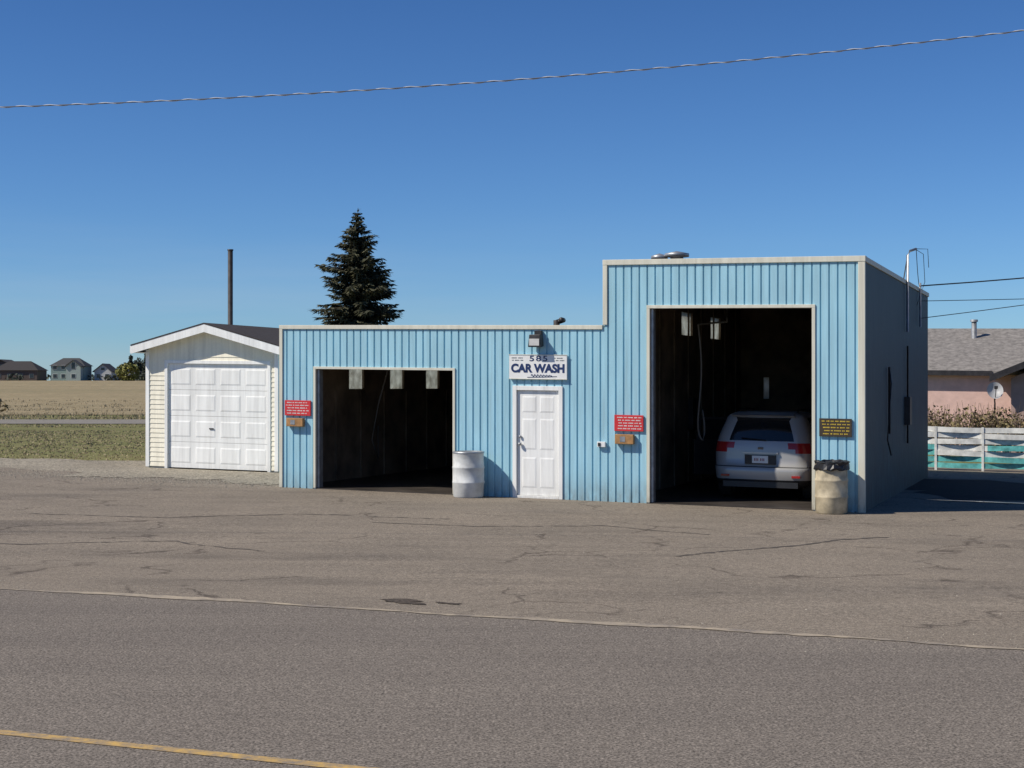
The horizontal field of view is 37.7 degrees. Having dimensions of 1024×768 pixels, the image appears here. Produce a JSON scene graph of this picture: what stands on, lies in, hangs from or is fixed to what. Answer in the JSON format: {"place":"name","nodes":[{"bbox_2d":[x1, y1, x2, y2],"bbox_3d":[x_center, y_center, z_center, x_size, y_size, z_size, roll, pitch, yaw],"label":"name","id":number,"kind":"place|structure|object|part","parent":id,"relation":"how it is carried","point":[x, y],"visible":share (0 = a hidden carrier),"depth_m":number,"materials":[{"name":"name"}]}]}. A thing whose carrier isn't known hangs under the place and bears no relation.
{"place":"outdoors","nodes":[
{"label":"outdoors","id":0,"kind":"place"},
{"bbox_2d":[0,381,145,414],"bbox_3d":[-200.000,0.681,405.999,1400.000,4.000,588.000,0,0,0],"label":"field","id":1,"kind":"structure","parent":0,"point":[61,392],"depth_m":232.71,"materials":[{"name":"beige plant"}]},
{"bbox_2d":[0,370,46,380],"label":"walls","id":2,"kind":"structure","parent":1,"relation":"on","point":[40,375],"depth_m":480.00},
{"bbox_2d":[0,361,47,370],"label":"roof","id":3,"kind":"structure","parent":2,"relation":"on","point":[20,365],"depth_m":482.37,"materials":[{"name":"grey"}]},
{"bbox_2d":[51,366,91,380],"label":"walls","id":4,"kind":"structure","parent":1,"relation":"on","point":[59,371],"depth_m":480.01,"materials":[{"name":"white paint"}]},
{"bbox_2d":[53,366,64,377],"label":"window glass","id":5,"kind":"object","parent":4,"relation":"in","point":[55,375],"visible":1,"depth_m":479.90,"materials":[{"name":"grey glass"}]},
{"bbox_2d":[50,358,91,365],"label":"roof","id":6,"kind":"structure","parent":4,"relation":"on","point":[63,361],"depth_m":482.29,"materials":[{"name":"grey"}]},
{"bbox_2d":[66,361,82,380],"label":"walls","id":7,"kind":"structure","parent":1,"relation":"on","point":[78,371],"depth_m":477.01,"materials":[{"name":"white paint"}]},
{"bbox_2d":[71,362,74,377],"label":"window glass","id":8,"kind":"object","parent":7,"relation":"in","point":[72,367],"visible":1,"depth_m":476.91,"materials":[{"name":"grey glass"}]},
{"bbox_2d":[64,360,84,366],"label":"roof","id":9,"kind":"structure","parent":7,"relation":"on","point":[78,363],"depth_m":477.06,"materials":[{"name":"grey"}]},
{"bbox_2d":[94,364,115,380],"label":"walls","id":10,"kind":"structure","parent":1,"relation":"on","point":[103,372],"depth_m":485.00,"materials":[{"name":"white paint"}]},
{"bbox_2d":[92,363,115,371],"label":"roof","id":11,"kind":"structure","parent":10,"relation":"on","point":[110,367],"depth_m":486.65,"materials":[{"name":"grey"}]},
{"bbox_2d":[115,362,139,380],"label":"autumn bush","id":12,"kind":"object","parent":1,"relation":"on","point":[122,374],"visible":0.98,"depth_m":463.82,"materials":[{"name":"green plant"}]},
{"bbox_2d":[0,419,145,423],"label":"gravel road","id":13,"kind":"structure","parent":0,"point":[73,421],"depth_m":90.42,"materials":[{"name":"grey gravel"}]},
{"bbox_2d":[0,589,1023,767],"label":"road","id":14,"kind":"structure","parent":0,"point":[368,688],"depth_m":10.47,"materials":[{"name":"grey asphalt"}]},
{"bbox_2d":[0,730,374,767],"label":"yellow centre line","id":15,"kind":"object","parent":14,"relation":"on","point":[182,750],"visible":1,"depth_m":8.79,"materials":[{"name":"paint"}]},
{"bbox_2d":[0,588,1023,649],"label":"road edge line","id":16,"kind":"object","parent":14,"relation":"on","point":[529,618],"visible":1,"depth_m":13.65,"materials":[{"name":"white paint"}]},
{"bbox_2d":[0,467,1023,647],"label":"parking lot","id":17,"kind":"structure","parent":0,"point":[357,555],"depth_m":19.25,"materials":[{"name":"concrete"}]},
{"bbox_2d":[0,458,266,471],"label":"gravel verge","id":18,"kind":"structure","parent":17,"relation":"on","point":[66,464],"depth_m":37.54,"materials":[{"name":"grey gravel"}]},
{"bbox_2d":[130,323,278,472],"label":"garage","id":19,"kind":"structure","parent":18,"relation":"on","point":[212,395],"depth_m":35.72,"materials":[{"name":"beige plastic"}]},
{"bbox_2d":[169,364,266,470],"bbox_3d":[-6.990,0.774,35.699,2.750,2.534,0.049,0,0,21],"label":"overhead door","id":20,"kind":"structure","parent":19,"relation":"in","point":[202,396],"depth_m":35.68,"materials":[{"name":"white paint"}]},
{"bbox_2d":[227,249,232,324],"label":"flue pipe","id":21,"kind":"object","parent":19,"relation":"on","point":[230,286],"visible":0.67,"depth_m":44.94,"materials":[{"name":"metal"}]},
{"bbox_2d":[58,465,278,484],"bbox_3d":[-7.636,2.045,33.853,7.450,0.108,3.736,0,0,21],"label":"gravel apron","id":22,"kind":"object","parent":17,"relation":"on","point":[223,475],"visible":0.85,"depth_m":34.05,"materials":[{"name":"grey gravel"}]},
{"bbox_2d":[383,598,424,603],"bbox_3d":[-1.053,2.154,14.888,0.629,0.001,0.285,0,0,38],"label":"pothole","id":23,"kind":"object","parent":17,"relation":"on","point":[404,600],"visible":1,"depth_m":14.93,"materials":[{"name":"grey asphalt"}]},
{"bbox_2d":[0,513,887,556],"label":"pavement cracks","id":24,"kind":"object","parent":17,"relation":"on","point":[463,525],"visible":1,"depth_m":21.78,"materials":[{"name":"black asphalt"}]},
{"bbox_2d":[452,450,484,497],"bbox_3d":[-0.834,1.725,28.733,0.618,0.880,0.618,0,0,0],"label":"trash barrel","id":25,"kind":"object","parent":17,"relation":"on","point":[468,467],"visible":1,"depth_m":28.48,"materials":[{"name":"white metal"}]},
{"bbox_2d":[0,463,1023,659],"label":"loose stones","id":26,"kind":"object","parent":17,"relation":"on","point":[101,477],"visible":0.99,"depth_m":30.28,"materials":[{"name":"grey gravel"}]},
{"bbox_2d":[813,459,849,514],"bbox_3d":[5.593,1.793,26.229,0.624,0.937,0.635,0,0,0],"label":"trash barrel","id":27,"kind":"object","parent":17,"relation":"on","point":[831,486],"visible":1,"depth_m":26.00,"materials":[{"name":"beige plastic"}]},
{"bbox_2d":[905,479,1023,500],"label":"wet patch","id":28,"kind":"object","parent":17,"relation":"on","point":[952,489],"visible":0.58,"depth_m":32.64,"materials":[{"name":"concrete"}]},
{"bbox_2d":[927,499,1023,503],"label":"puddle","id":29,"kind":"object","parent":17,"relation":"on","point":[984,501],"visible":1,"depth_m":29.21,"materials":[{"name":"liquid"}]},
{"bbox_2d":[928,426,1023,470],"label":"woven board fence","id":30,"kind":"object","parent":17,"relation":"on","point":[936,448],"visible":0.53,"depth_m":39.61,"materials":[{"name":"white wood"}]},
{"bbox_2d":[0,415,1023,469],"bbox_3d":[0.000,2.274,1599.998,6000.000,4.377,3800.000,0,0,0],"label":"ground","id":31,"kind":"structure","parent":0,"point":[138,427],"depth_m":52.82,"materials":[{"name":"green plant"}]},
{"bbox_2d":[0,398,7,411],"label":"roadside shrub","id":32,"kind":"object","parent":31,"relation":"on","point":[5,408],"visible":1,"depth_m":106.77,"materials":[{"name":"plant"}]},
{"bbox_2d":[0,398,145,460],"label":"dry weeds","id":33,"kind":"object","parent":31,"relation":"on","point":[6,416],"visible":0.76,"depth_m":61.31,"materials":[{"name":"plant"}]},
{"bbox_2d":[5,353,145,380],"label":"distant trees","id":34,"kind":"object","parent":31,"relation":"on","point":[140,364],"visible":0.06,"depth_m":494.19,"materials":[{"name":"green plant"}]},
{"bbox_2d":[309,210,403,324],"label":"spruce tree","id":35,"kind":"object","parent":31,"relation":"on","point":[360,283],"visible":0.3,"depth_m":54.56,"materials":[{"name":"green plant"}]},
{"bbox_2d":[318,308,811,502],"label":"walls","id":36,"kind":"structure","parent":31,"relation":"on","point":[746,352],"depth_m":35.43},
{"bbox_2d":[349,312,768,398],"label":"window panes","id":37,"kind":"object","parent":36,"relation":"on","point":[355,378],"visible":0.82,"depth_m":35.52,"materials":[{"name":"white"}]},
{"bbox_2d":[283,261,857,512],"bbox_3d":[0.747,-0.007,28.515,11.686,4.557,0.022,0,0,21],"label":"front siding","id":38,"kind":"object","parent":36,"relation":"attached to","point":[604,383],"visible":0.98,"depth_m":28.17,"materials":[{"name":"blue metal"}]},
{"bbox_2d":[286,418,304,426],"bbox_3d":[-4.391,0.775,30.407,0.380,0.175,0.103,0,0,21],"label":"coin box","id":39,"kind":"object","parent":38,"relation":"attached to","point":[297,422],"visible":1,"depth_m":30.36,"materials":[{"name":"metal"}]},
{"bbox_2d":[285,400,310,415],"bbox_3d":[-4.345,0.485,30.428,0.590,0.318,0.031,0,0,21],"label":"red notice sign","id":40,"kind":"object","parent":38,"relation":"attached to","point":[298,407],"visible":1,"depth_m":30.41,"materials":[{"name":"red metal"}]},
{"bbox_2d":[528,330,543,346],"bbox_3d":[0.459,-0.857,28.476,0.258,0.321,0.236,0,0,21],"label":"wall floodlight","id":41,"kind":"object","parent":38,"relation":"attached to","point":[536,339],"depth_m":28.39,"materials":[{"name":"metal"}]},
{"bbox_2d":[513,386,562,499],"bbox_3d":[0.505,1.111,28.633,1.014,2.160,0.130,0,0,21],"label":"door frame","id":42,"kind":"object","parent":38,"relation":"attached to","point":[559,389],"visible":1,"depth_m":28.55,"materials":[{"name":"white wood"}]},
{"bbox_2d":[518,390,557,495],"bbox_3d":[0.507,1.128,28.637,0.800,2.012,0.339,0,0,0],"label":"door panel","id":43,"kind":"structure","parent":42,"relation":"in","point":[538,447],"depth_m":28.62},
{"bbox_2d":[509,354,567,379],"bbox_3d":[0.496,-0.325,28.560,1.180,0.490,0.052,0,0,21],"label":"car wash sign","id":44,"kind":"object","parent":38,"relation":"attached to","point":[536,366],"visible":1,"depth_m":28.54,"materials":[{"name":"white"}]},
{"bbox_2d":[313,304,814,509],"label":"bay opening frames","id":45,"kind":"structure","parent":38,"relation":"attached to","point":[649,308],"depth_m":27.79,"materials":[{"name":"white metal"}]},
{"bbox_2d":[317,309,655,501],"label":"overhead door tracks","id":46,"kind":"object","parent":45,"relation":"attached to","point":[320,422],"visible":1,"depth_m":27.98},
{"bbox_2d":[597,442,605,446],"bbox_3d":[1.674,1.131,28.095,0.160,0.102,0.073,0,0,21],"label":"electrical outlet box","id":47,"kind":"object","parent":38,"relation":"attached to","point":[601,444],"visible":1,"depth_m":28.07,"materials":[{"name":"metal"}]},
{"bbox_2d":[279,256,928,512],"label":"roof and corner trim","id":48,"kind":"structure","parent":38,"relation":"attached to","point":[862,261],"depth_m":27.45,"materials":[{"name":"white metal"}]},
{"bbox_2d":[615,434,634,443],"bbox_3d":[2.098,1.027,27.916,0.360,0.185,0.103,0,0,21],"label":"coin box","id":49,"kind":"object","parent":38,"relation":"attached to","point":[624,438],"visible":1,"depth_m":27.88,"materials":[{"name":"metal"}]},
{"bbox_2d":[614,415,643,431],"bbox_3d":[2.176,0.729,27.925,0.560,0.308,0.031,0,0,21],"label":"red notice sign","id":50,"kind":"object","parent":38,"relation":"attached to","point":[628,422],"visible":1,"depth_m":27.91,"materials":[{"name":"red metal"}]},
{"bbox_2d":[819,418,851,436],"bbox_3d":[5.728,0.772,26.561,0.570,0.328,0.031,0,0,21],"label":"yellow lettered notice sign","id":51,"kind":"object","parent":38,"relation":"attached to","point":[831,427],"visible":1,"depth_m":26.55,"materials":[{"name":"metal"}]},
{"bbox_2d":[866,263,927,510],"bbox_3d":[8.213,0.042,31.690,0.022,4.468,11.300,0,0,21],"label":"siding","id":52,"kind":"object","parent":36,"relation":"attached to","point":[904,465],"visible":0.76,"depth_m":30.42,"materials":[{"name":"blue metal"}]},
{"bbox_2d":[887,346,911,454],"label":"side conduits","id":53,"kind":"object","parent":52,"relation":"attached to","point":[907,410],"visible":1,"depth_m":32.17,"materials":[{"name":"metal"}]},
{"bbox_2d":[903,248,928,331],"bbox_3d":[8.956,-2.033,33.490,0.530,1.824,2.615,0,0,11],"label":"service mast","id":54,"kind":"object","parent":52,"relation":"attached to","point":[907,289],"visible":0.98,"depth_m":32.27,"materials":[{"name":"silver metal"}]},
{"bbox_2d":[921,277,1023,318],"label":"service wires","id":55,"kind":"object","parent":54,"relation":"attached to","point":[966,300],"visible":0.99,"depth_m":34.73,"materials":[{"name":"black rubber"}]},
{"bbox_2d":[928,375,1017,451],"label":"walls","id":56,"kind":"structure","parent":31,"relation":"on","point":[951,391],"depth_m":50.76,"materials":[{"name":"pink paint"}]},
{"bbox_2d":[928,328,1023,379],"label":"roof","id":57,"kind":"structure","parent":56,"relation":"on","point":[987,349],"depth_m":52.33,"materials":[{"name":"grey"}]},
{"bbox_2d":[970,319,977,338],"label":"chimney flue","id":58,"kind":"object","parent":57,"relation":"on","point":[974,328],"visible":1,"depth_m":53.45,"materials":[{"name":"silver metal"}]},
{"bbox_2d":[928,362,1023,381],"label":"fascia","id":59,"kind":"structure","parent":57,"relation":"attached to","point":[1006,371],"depth_m":50.23,"materials":[{"name":"metal"}]},
{"bbox_2d":[928,402,1023,457],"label":"hedge shrubs","id":60,"kind":"object","parent":31,"relation":"on","point":[1001,422],"visible":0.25,"depth_m":45.17,"materials":[{"name":"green plant"}]},
{"bbox_2d":[987,382,1002,420],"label":"satellite dish","id":61,"kind":"object","parent":31,"relation":"on","point":[995,390],"visible":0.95,"depth_m":47.13,"materials":[{"name":"metal"}]},
{"bbox_2d":[1011,373,1023,452],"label":"wing walls","id":62,"kind":"structure","parent":31,"relation":"on","point":[1017,390],"depth_m":47.78,"materials":[{"name":"pink paint"}]},
{"bbox_2d":[0,30,1023,107],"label":"overhead power line","id":63,"kind":"object","parent":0,"point":[507,80],"visible":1,"depth_m":20.00,"materials":[{"name":"grey metal"}]},
{"bbox_2d":[0,0,1023,380],"label":"sky","id":64,"kind":"structure","parent":0,"point":[488,203],"materials":[{"name":"blue"}]},
{"bbox_2d":[293,466,847,511],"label":"bay floor","id":65,"kind":"structure","parent":0,"point":[704,492],"depth_m":30.64,"materials":[{"name":"concrete"}]},
{"bbox_2d":[692,407,811,498],"bbox_3d":[5.238,1.360,30.890,2.741,1.758,4.461,0,0,24],"label":"silver suv car","id":66,"kind":"object","parent":65,"relation":"on","point":[760,448],"visible":0.73,"depth_m":28.87,"materials":[{"name":"paint"}]},
{"bbox_3d":[4.168,1.264,30.947,0.950,1.192,0.152,0,0,-17],"label":"open door","id":67,"kind":"part","parent":66,"relation":"part of","materials":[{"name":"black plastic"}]},
{"bbox_2d":[651,251,688,258],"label":"roof vents","id":68,"kind":"object","parent":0,"point":[676,255],"visible":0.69,"depth_m":29.16,"materials":[{"name":"silver metal"}]},
{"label":"roof","id":69,"kind":"object","parent":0,"visible":0},
{"bbox_2d":[553,317,565,324],"bbox_3d":[0.903,-1.097,28.903,0.240,0.368,0.280,0,0,13],"label":"vent pipe","id":70,"kind":"object","parent":69,"relation":"on","point":[560,320],"visible":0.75,"depth_m":28.94,"materials":[{"name":"metal"}]},
{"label":"raised overhead doors","id":71,"kind":"object","parent":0,"visible":0},
{"bbox_2d":[371,309,727,457],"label":"wash hoses","id":72,"kind":"object","parent":71,"relation":"attached to","point":[703,417],"visible":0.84,"depth_m":29.83,"materials":[{"name":"black rubber"}]}
]}

